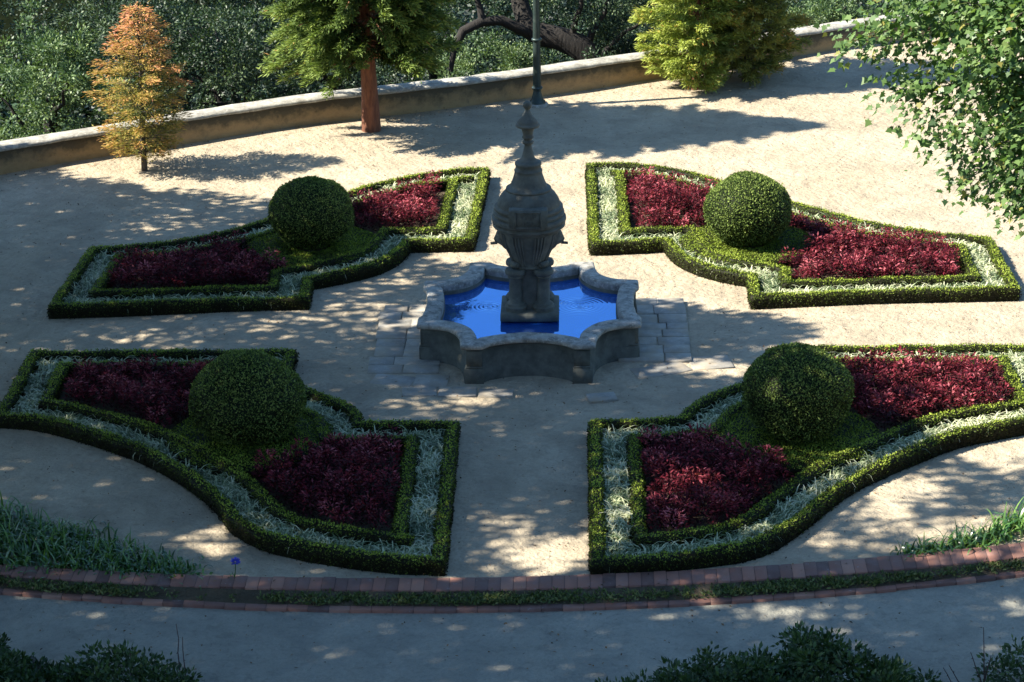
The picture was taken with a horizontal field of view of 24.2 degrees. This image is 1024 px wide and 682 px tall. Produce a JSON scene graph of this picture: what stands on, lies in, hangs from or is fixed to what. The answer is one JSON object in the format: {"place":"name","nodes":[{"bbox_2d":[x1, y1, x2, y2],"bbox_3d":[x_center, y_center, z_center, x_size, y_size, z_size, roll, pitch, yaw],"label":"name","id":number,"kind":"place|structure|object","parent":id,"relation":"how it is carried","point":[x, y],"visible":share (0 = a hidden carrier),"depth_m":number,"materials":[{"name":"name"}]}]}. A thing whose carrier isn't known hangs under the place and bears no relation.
{"place":"outdoors","nodes":[
{"label":"outdoors","id":0,"kind":"place"},
{"bbox_2d":[0,0,892,610],"bbox_3d":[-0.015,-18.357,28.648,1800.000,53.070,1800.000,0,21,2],"label":"ground","id":1,"kind":"structure","parent":0,"point":[8,18],"depth_m":80.36,"materials":[{"name":"green plant"}]},
{"bbox_2d":[0,0,102,103],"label":"woodland tree","id":2,"kind":"object","parent":1,"relation":"on","point":[44,23],"visible":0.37,"depth_m":52.48,"materials":[{"name":"green plant"}]},
{"bbox_2d":[0,0,137,140],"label":"woodland tree","id":3,"kind":"object","parent":1,"relation":"on","point":[55,100],"visible":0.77,"depth_m":48.04,"materials":[{"name":"green plant"}]},
{"bbox_2d":[53,0,201,127],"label":"woodland tree","id":4,"kind":"object","parent":1,"relation":"on","point":[112,17],"visible":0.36,"depth_m":50.35,"materials":[{"name":"green plant"}]},
{"bbox_2d":[63,0,281,111],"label":"woodland tree","id":5,"kind":"object","parent":1,"relation":"on","point":[207,5],"visible":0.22,"depth_m":55.46,"materials":[{"name":"green plant"}]},
{"bbox_2d":[141,0,325,112],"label":"woodland tree","id":6,"kind":"object","parent":1,"relation":"on","point":[229,81],"visible":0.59,"depth_m":49.80,"materials":[{"name":"green plant"}]},
{"bbox_2d":[247,0,436,101],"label":"woodland tree","id":7,"kind":"object","parent":1,"relation":"on","point":[355,80],"visible":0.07,"depth_m":52.48,"materials":[{"name":"green plant"}]},
{"bbox_2d":[375,0,532,85],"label":"woodland tree","id":8,"kind":"object","parent":1,"relation":"on","point":[497,10],"visible":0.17,"depth_m":58.06,"materials":[{"name":"green plant"}]},
{"bbox_2d":[0,0,917,139],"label":"undergrowth","id":9,"kind":"object","parent":1,"relation":"on","point":[465,12],"visible":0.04,"depth_m":75.86,"materials":[{"name":"green plant"}]},
{"bbox_2d":[432,28,565,79],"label":"woodland tree","id":10,"kind":"object","parent":1,"relation":"on","point":[514,55],"visible":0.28,"depth_m":54.87,"materials":[{"name":"green plant"}]},
{"bbox_2d":[0,7,1014,174],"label":"parapet wall","id":11,"kind":"structure","parent":1,"relation":"on","point":[50,149],"depth_m":47.29,"materials":[{"name":"beige stone"}]},
{"bbox_2d":[449,0,650,72],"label":"old oak","id":12,"kind":"object","parent":1,"relation":"on","point":[573,43],"visible":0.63,"depth_m":53.26,"materials":[{"name":"green plant"}]},
{"bbox_2d":[572,0,677,60],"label":"woodland tree","id":13,"kind":"object","parent":1,"relation":"on","point":[607,37],"visible":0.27,"depth_m":53.70,"materials":[{"name":"green plant"}]},
{"bbox_2d":[528,0,742,63],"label":"woodland tree","id":14,"kind":"object","parent":1,"relation":"on","point":[582,28],"visible":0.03,"depth_m":60.63,"materials":[{"name":"green plant"}]},
{"bbox_2d":[625,0,845,45],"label":"woodland tree","id":15,"kind":"object","parent":1,"relation":"on","point":[799,5],"visible":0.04,"depth_m":56.69,"materials":[{"name":"green plant"}]},
{"bbox_2d":[788,0,869,28],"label":"woodland tree","id":16,"kind":"object","parent":1,"relation":"on","point":[831,13],"visible":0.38,"depth_m":54.05,"materials":[{"name":"green plant"}]},
{"bbox_2d":[812,0,937,24],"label":"woodland tree","id":17,"kind":"object","parent":1,"relation":"on","point":[867,6],"visible":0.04,"depth_m":58.80,"materials":[{"name":"green plant"}]},
{"bbox_2d":[0,27,1023,577],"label":"terrace","id":18,"kind":"structure","parent":0,"point":[518,487],"depth_m":37.07,"materials":[{"name":"beige gravel"}]},
{"bbox_2d":[0,491,30,524],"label":"agapanthus","id":19,"kind":"object","parent":18,"relation":"on","point":[3,511],"visible":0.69,"depth_m":30.18,"materials":[{"name":"green plant"}]},
{"bbox_2d":[0,513,46,556],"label":"agapanthus","id":20,"kind":"object","parent":18,"relation":"on","point":[6,537],"visible":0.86,"depth_m":29.40,"materials":[{"name":"green plant"}]},
{"bbox_2d":[0,529,53,576],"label":"agapanthus","id":21,"kind":"object","parent":18,"relation":"on","point":[9,560],"visible":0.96,"depth_m":28.90,"materials":[{"name":"green plant"}]},
{"bbox_2d":[0,499,67,541],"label":"agapanthus","id":22,"kind":"object","parent":18,"relation":"on","point":[18,517],"visible":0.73,"depth_m":29.82,"materials":[{"name":"green plant"}]},
{"bbox_2d":[2,508,80,551],"bbox_3d":[-5.954,2.313,29.565,1.255,0.447,0.930,0,21,2],"label":"agapanthus","id":23,"kind":"object","parent":18,"relation":"on","point":[51,524],"visible":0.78,"depth_m":29.59,"materials":[{"name":"green plant"}]},
{"bbox_2d":[1,522,101,565],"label":"agapanthus","id":24,"kind":"object","parent":18,"relation":"on","point":[47,545],"visible":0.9,"depth_m":29.11,"materials":[{"name":"green plant"}]},
{"bbox_2d":[27,540,105,580],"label":"agapanthus","id":25,"kind":"object","parent":18,"relation":"on","point":[63,562],"visible":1,"depth_m":28.81,"materials":[{"name":"green plant"}]},
{"bbox_2d":[21,508,113,553],"bbox_3d":[-5.521,2.311,29.567,1.003,0.409,0.999,7,22,20],"label":"agapanthus","id":26,"kind":"object","parent":18,"relation":"on","point":[80,532],"visible":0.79,"depth_m":29.49,"materials":[{"name":"green plant"}]},
{"bbox_2d":[60,522,139,560],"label":"agapanthus","id":27,"kind":"object","parent":18,"relation":"on","point":[99,544],"visible":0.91,"depth_m":29.18,"materials":[{"name":"green plant"}]},
{"bbox_2d":[69,528,144,574],"bbox_3d":[-4.884,2.601,28.849,0.938,0.351,0.970,0,21,2],"label":"agapanthus","id":28,"kind":"object","parent":18,"relation":"on","point":[103,565],"visible":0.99,"depth_m":28.77,"materials":[{"name":"green plant"}]},
{"bbox_2d":[79,538,152,571],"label":"agapanthus","id":29,"kind":"object","parent":18,"relation":"on","point":[129,552],"visible":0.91,"depth_m":29.01,"materials":[{"name":"green plant"}]},
{"bbox_2d":[93,545,174,578],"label":"agapanthus","id":30,"kind":"object","parent":18,"relation":"on","point":[136,566],"visible":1,"depth_m":28.65,"materials":[{"name":"green plant"}]},
{"bbox_2d":[83,1,194,171],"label":"young fir","id":31,"kind":"object","parent":18,"relation":"on","point":[141,118],"visible":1,"depth_m":43.45,"materials":[{"name":"orange plant"}]},
{"bbox_2d":[113,543,185,578],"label":"agapanthus","id":32,"kind":"object","parent":18,"relation":"on","point":[167,561],"visible":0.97,"depth_m":28.76,"materials":[{"name":"green plant"}]},
{"bbox_2d":[133,551,212,589],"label":"agapanthus","id":33,"kind":"object","parent":18,"relation":"on","point":[181,569],"visible":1,"depth_m":28.61,"materials":[{"name":"green plant"}]},
{"bbox_2d":[36,359,420,550],"bbox_3d":[-3.411,1.280,32.208,3.131,0.328,8.116,-20,28,-40],"label":"box hedge","id":34,"kind":"object","parent":18,"relation":"on","point":[198,448],"visible":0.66,"depth_m":31.54,"materials":[{"name":"green plant"}]},
{"bbox_2d":[16,367,443,554],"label":"bed soil","id":35,"kind":"structure","parent":18,"relation":"on","point":[281,498],"depth_m":30.86,"materials":[{"name":"brown soil"}]},
{"bbox_2d":[62,353,213,428],"bbox_3d":[-5.036,0.572,33.653,2.913,0.557,2.152,14,26,34],"label":"red bedding","id":36,"kind":"object","parent":35,"relation":"on","point":[150,395],"visible":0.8,"depth_m":33.47,"materials":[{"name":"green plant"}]},
{"bbox_2d":[5,353,447,555],"bbox_3d":[-3.397,1.272,32.278,9.262,0.226,4.270,19,29,41],"label":"strap leaf edging","id":37,"kind":"object","parent":35,"relation":"on","point":[421,514],"visible":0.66,"depth_m":31.03,"materials":[{"name":"white plant"}]},
{"bbox_2d":[188,349,306,446],"bbox_3d":[-3.534,0.788,31.878,1.616,1.310,1.603,0,21,2],"label":"topiary ball","id":38,"kind":"object","parent":35,"relation":"on","point":[245,397],"visible":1,"depth_m":31.39,"materials":[{"name":"green plant"}]},
{"bbox_2d":[251,424,405,530],"bbox_3d":[-2.392,1.725,30.531,2.071,0.558,2.784,0,21,2],"label":"red bedding","id":39,"kind":"object","parent":35,"relation":"on","point":[336,488],"visible":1,"depth_m":30.42,"materials":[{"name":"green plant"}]},
{"bbox_2d":[0,347,461,575],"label":"box hedge","id":40,"kind":"object","parent":18,"relation":"on","point":[246,531],"visible":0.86,"depth_m":31.36,"materials":[{"name":"green plant"}]},
{"bbox_2d":[227,557,240,579],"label":"agapanthus","id":41,"kind":"object","parent":18,"relation":"on","point":[234,559],"visible":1,"depth_m":28.29,"materials":[{"name":"blue plant"}]},
{"bbox_2d":[46,166,491,318],"bbox_3d":[-3.269,-1.519,39.492,9.681,0.319,4.468,-16,26,-34],"label":"box hedge","id":42,"kind":"object","parent":18,"relation":"on","point":[60,308],"visible":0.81,"depth_m":38.24,"materials":[{"name":"green plant"}]},
{"bbox_2d":[74,190,474,300],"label":"bed soil","id":43,"kind":"structure","parent":18,"relation":"on","point":[376,227],"depth_m":39.74,"materials":[{"name":"brown soil"}]},
{"bbox_2d":[107,229,287,288],"bbox_3d":[-5.002,-1.314,38.482,2.864,0.605,2.251,0,21,2],"label":"red bedding","id":44,"kind":"object","parent":43,"relation":"on","point":[213,257],"visible":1,"depth_m":38.05,"materials":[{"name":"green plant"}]},
{"bbox_2d":[62,171,480,310],"bbox_3d":[-3.296,-1.522,39.527,9.401,0.227,4.247,-16,26,-35],"label":"strap leaf edging","id":45,"kind":"object","parent":43,"relation":"on","point":[290,285],"visible":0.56,"depth_m":38.95,"materials":[{"name":"white plant"}]},
{"bbox_2d":[267,175,354,249],"bbox_3d":[-3.307,-2.122,39.299,1.459,1.225,1.459,0,21,2],"label":"topiary ball","id":46,"kind":"object","parent":43,"relation":"on","point":[314,212],"visible":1,"depth_m":38.84,"materials":[{"name":"green plant"}]},
{"bbox_2d":[347,170,442,230],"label":"red bedding","id":47,"kind":"object","parent":43,"relation":"on","point":[407,207],"visible":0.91,"depth_m":40.84,"materials":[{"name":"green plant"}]},
{"bbox_2d":[87,175,474,301],"bbox_3d":[-3.245,-1.573,39.619,8.368,0.329,3.162,-16,26,-35],"label":"box hedge","id":48,"kind":"object","parent":18,"relation":"on","point":[354,244],"visible":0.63,"depth_m":39.05,"materials":[{"name":"green plant"}]},
{"bbox_2d":[255,0,464,132],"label":"cypress","id":49,"kind":"object","parent":18,"relation":"on","point":[324,36],"visible":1,"depth_m":44.62,"materials":[{"name":"green plant"}]},
{"bbox_2d":[0,47,1023,669],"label":"fallen leaves","id":50,"kind":"object","parent":18,"relation":"on","point":[572,383],"visible":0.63,"depth_m":35.53,"materials":[{"name":"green plant"}]},
{"bbox_2d":[530,0,547,107],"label":"lamp post","id":51,"kind":"object","parent":18,"relation":"on","point":[537,100],"visible":0.94,"depth_m":47.56,"materials":[{"name":"metal"}]},
{"bbox_2d":[367,298,734,403],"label":"paving","id":52,"kind":"structure","parent":18,"relation":"on","point":[394,353],"depth_m":35.03,"materials":[{"name":"stone"}]},
{"bbox_2d":[417,101,640,383],"bbox_3d":[0.254,-1.721,35.144,3.273,3.788,3.617,0,21,2],"label":"stone fountain","id":53,"kind":"object","parent":52,"relation":"on","point":[528,310],"visible":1,"depth_m":34.84,"materials":[{"name":"stone"}]},
{"bbox_2d":[628,0,755,93],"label":"golden thuja","id":54,"kind":"object","parent":18,"relation":"on","point":[677,65],"visible":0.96,"depth_m":48.23,"materials":[{"name":"yellow plant"}]},
{"bbox_2d":[683,0,816,86],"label":"browning thuja","id":55,"kind":"object","parent":18,"relation":"on","point":[778,39],"visible":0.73,"depth_m":48.73,"materials":[{"name":"green plant"}]},
{"bbox_2d":[598,178,994,285],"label":"bed soil","id":56,"kind":"structure","parent":18,"relation":"on","point":[633,225],"depth_m":38.90,"materials":[{"name":"brown soil"}]},
{"bbox_2d":[624,166,804,228],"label":"red bedding","id":57,"kind":"object","parent":56,"relation":"on","point":[669,193],"visible":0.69,"depth_m":40.93,"materials":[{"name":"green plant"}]},
{"bbox_2d":[609,169,981,292],"bbox_3d":[3.963,-1.690,39.624,8.230,0.326,3.515,16,27,38],"label":"box hedge","id":58,"kind":"object","parent":56,"relation":"on","point":[704,241],"visible":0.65,"depth_m":38.79,"materials":[{"name":"green plant"}]},
{"bbox_2d":[702,171,792,246],"bbox_3d":[3.865,-2.172,39.088,1.510,1.262,1.514,0,21,2],"label":"topiary ball","id":59,"kind":"object","parent":58,"relation":"on","point":[746,208],"visible":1,"depth_m":38.59,"materials":[{"name":"green plant"}]},
{"bbox_2d":[594,165,1009,302],"bbox_3d":[4.011,-1.663,39.587,9.245,0.228,4.452,17,27,39],"label":"strap leaf edging","id":60,"kind":"object","parent":56,"relation":"on","point":[607,202],"visible":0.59,"depth_m":38.96,"materials":[{"name":"white plant"}]},
{"bbox_2d":[778,213,961,280],"bbox_3d":[5.739,-1.570,38.780,2.967,0.595,2.943,0,21,2],"label":"red bedding","id":61,"kind":"object","parent":56,"relation":"on","point":[845,260],"visible":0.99,"depth_m":38.25,"materials":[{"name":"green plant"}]},
{"bbox_2d":[584,161,1021,309],"bbox_3d":[3.929,-1.645,39.518,9.574,0.313,4.852,16,27,37],"label":"box hedge","id":62,"kind":"object","parent":18,"relation":"on","point":[675,254],"visible":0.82,"depth_m":38.07,"materials":[{"name":"green plant"}]},
{"bbox_2d":[586,342,1023,574],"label":"box hedge","id":63,"kind":"object","parent":18,"relation":"on","point":[788,531],"visible":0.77,"depth_m":30.69,"materials":[{"name":"green plant"}]},
{"bbox_2d":[602,362,1022,554],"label":"bed soil","id":64,"kind":"structure","parent":18,"relation":"on","point":[655,530],"depth_m":30.86,"materials":[{"name":"brown soil"}]},
{"bbox_2d":[637,423,794,531],"bbox_3d":[2.617,1.688,30.366,2.033,0.592,3.013,0,21,2],"label":"red bedding","id":65,"kind":"object","parent":64,"relation":"on","point":[658,456],"visible":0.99,"depth_m":30.37,"materials":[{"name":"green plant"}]},
{"bbox_2d":[600,348,1023,571],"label":"strap leaf edging","id":66,"kind":"object","parent":64,"relation":"on","point":[619,497],"visible":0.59,"depth_m":30.68,"materials":[{"name":"white plant"}]},
{"bbox_2d":[625,354,1023,551],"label":"box hedge","id":67,"kind":"object","parent":64,"relation":"on","point":[854,437],"visible":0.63,"depth_m":31.41,"materials":[{"name":"green plant"}]},
{"bbox_2d":[741,341,855,444],"bbox_3d":[3.795,0.678,31.664,1.522,1.347,1.502,0,21,2],"label":"topiary ball","id":68,"kind":"object","parent":67,"relation":"on","point":[797,393],"visible":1,"depth_m":31.16,"materials":[{"name":"green plant"}]},
{"bbox_2d":[834,344,1017,429],"bbox_3d":[5.447,0.549,33.239,3.178,0.567,2.385,-11,23,-25],"label":"red bedding","id":69,"kind":"object","parent":64,"relation":"on","point":[916,391],"visible":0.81,"depth_m":33.05,"materials":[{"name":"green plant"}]},
{"bbox_2d":[890,535,938,559],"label":"agapanthus","id":70,"kind":"object","parent":18,"relation":"on","point":[913,550],"visible":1,"depth_m":28.80,"materials":[{"name":"green plant"}]},
{"bbox_2d":[917,532,958,555],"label":"agapanthus","id":71,"kind":"object","parent":18,"relation":"on","point":[942,546],"visible":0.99,"depth_m":28.82,"materials":[{"name":"green plant"}]},
{"bbox_2d":[927,521,987,554],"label":"agapanthus","id":72,"kind":"object","parent":18,"relation":"on","point":[960,540],"visible":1,"depth_m":28.94,"materials":[{"name":"green plant"}]},
{"bbox_2d":[953,516,998,551],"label":"agapanthus","id":73,"kind":"object","parent":18,"relation":"on","point":[984,535],"visible":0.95,"depth_m":29.00,"materials":[{"name":"green plant"}]},
{"bbox_2d":[976,508,1023,545],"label":"agapanthus","id":74,"kind":"object","parent":18,"relation":"on","point":[1000,529],"visible":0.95,"depth_m":29.15,"materials":[{"name":"green plant"}]},
{"bbox_2d":[986,497,1023,541],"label":"agapanthus","id":75,"kind":"object","parent":18,"relation":"on","point":[1015,522],"visible":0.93,"depth_m":29.36,"materials":[{"name":"green plant"}]},
{"bbox_2d":[0,577,1023,681],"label":"road","id":76,"kind":"structure","parent":0,"point":[346,647],"depth_m":27.17,"materials":[{"name":"grey asphalt"}]},
{"bbox_2d":[20,656,40,681],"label":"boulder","id":77,"kind":"object","parent":76,"relation":"on","point":[33,660],"visible":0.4,"depth_m":26.31,"materials":[{"name":"grey stone"}]},
{"bbox_2d":[0,632,107,681],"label":"shrub","id":78,"kind":"object","parent":76,"relation":"on","point":[13,661],"visible":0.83,"depth_m":25.80,"materials":[{"name":"green plant"}]},
{"bbox_2d":[28,639,204,681],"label":"shrub","id":79,"kind":"object","parent":76,"relation":"on","point":[167,673],"visible":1,"depth_m":25.74,"materials":[{"name":"green plant"}]},
{"bbox_2d":[176,624,185,677],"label":"bare stem","id":80,"kind":"object","parent":76,"relation":"on","point":[178,650],"visible":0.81,"depth_m":25.87,"materials":[{"name":"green plant"}]},
{"bbox_2d":[0,542,1023,591],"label":"brick kerb","id":81,"kind":"structure","parent":76,"relation":"on","point":[818,569],"depth_m":28.28,"materials":[{"name":"brown brick"}]},
{"bbox_2d":[0,570,1023,613],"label":"brick kerb","id":82,"kind":"structure","parent":76,"relation":"on","point":[499,608],"depth_m":27.84,"materials":[{"name":"brown brick"}]},
{"bbox_2d":[595,621,948,681],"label":"shrub","id":83,"kind":"object","parent":76,"relation":"on","point":[811,654],"visible":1,"depth_m":24.92,"materials":[{"name":"green plant"}]},
{"bbox_2d":[812,0,1023,240],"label":"maple","id":84,"kind":"object","parent":76,"relation":"on","point":[1006,103],"visible":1,"depth_m":25.23,"materials":[{"name":"green plant"}]},
{"bbox_2d":[943,665,958,681],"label":"bare stem","id":85,"kind":"object","parent":76,"relation":"on","point":[953,673],"visible":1,"depth_m":25.49,"materials":[{"name":"brown plant"}]},
{"bbox_2d":[970,627,990,681],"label":"bare stem","id":86,"kind":"object","parent":76,"relation":"on","point":[984,671],"visible":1,"depth_m":25.56,"materials":[{"name":"brown plant"}]},
{"bbox_2d":[971,633,1023,681],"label":"shrub","id":87,"kind":"object","parent":76,"relation":"on","point":[1008,660],"visible":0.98,"depth_m":25.63,"materials":[{"name":"green plant"}]},
{"bbox_2d":[0,558,1023,606],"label":"soil strip","id":88,"kind":"object","parent":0,"point":[217,595],"visible":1,"depth_m":28.03,"materials":[{"name":"brown soil"}]},
{"bbox_2d":[0,557,1023,606],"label":"weeds","id":89,"kind":"object","parent":88,"relation":"on","point":[487,598],"visible":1,"depth_m":27.97,"materials":[{"name":"green plant"}]}
]}

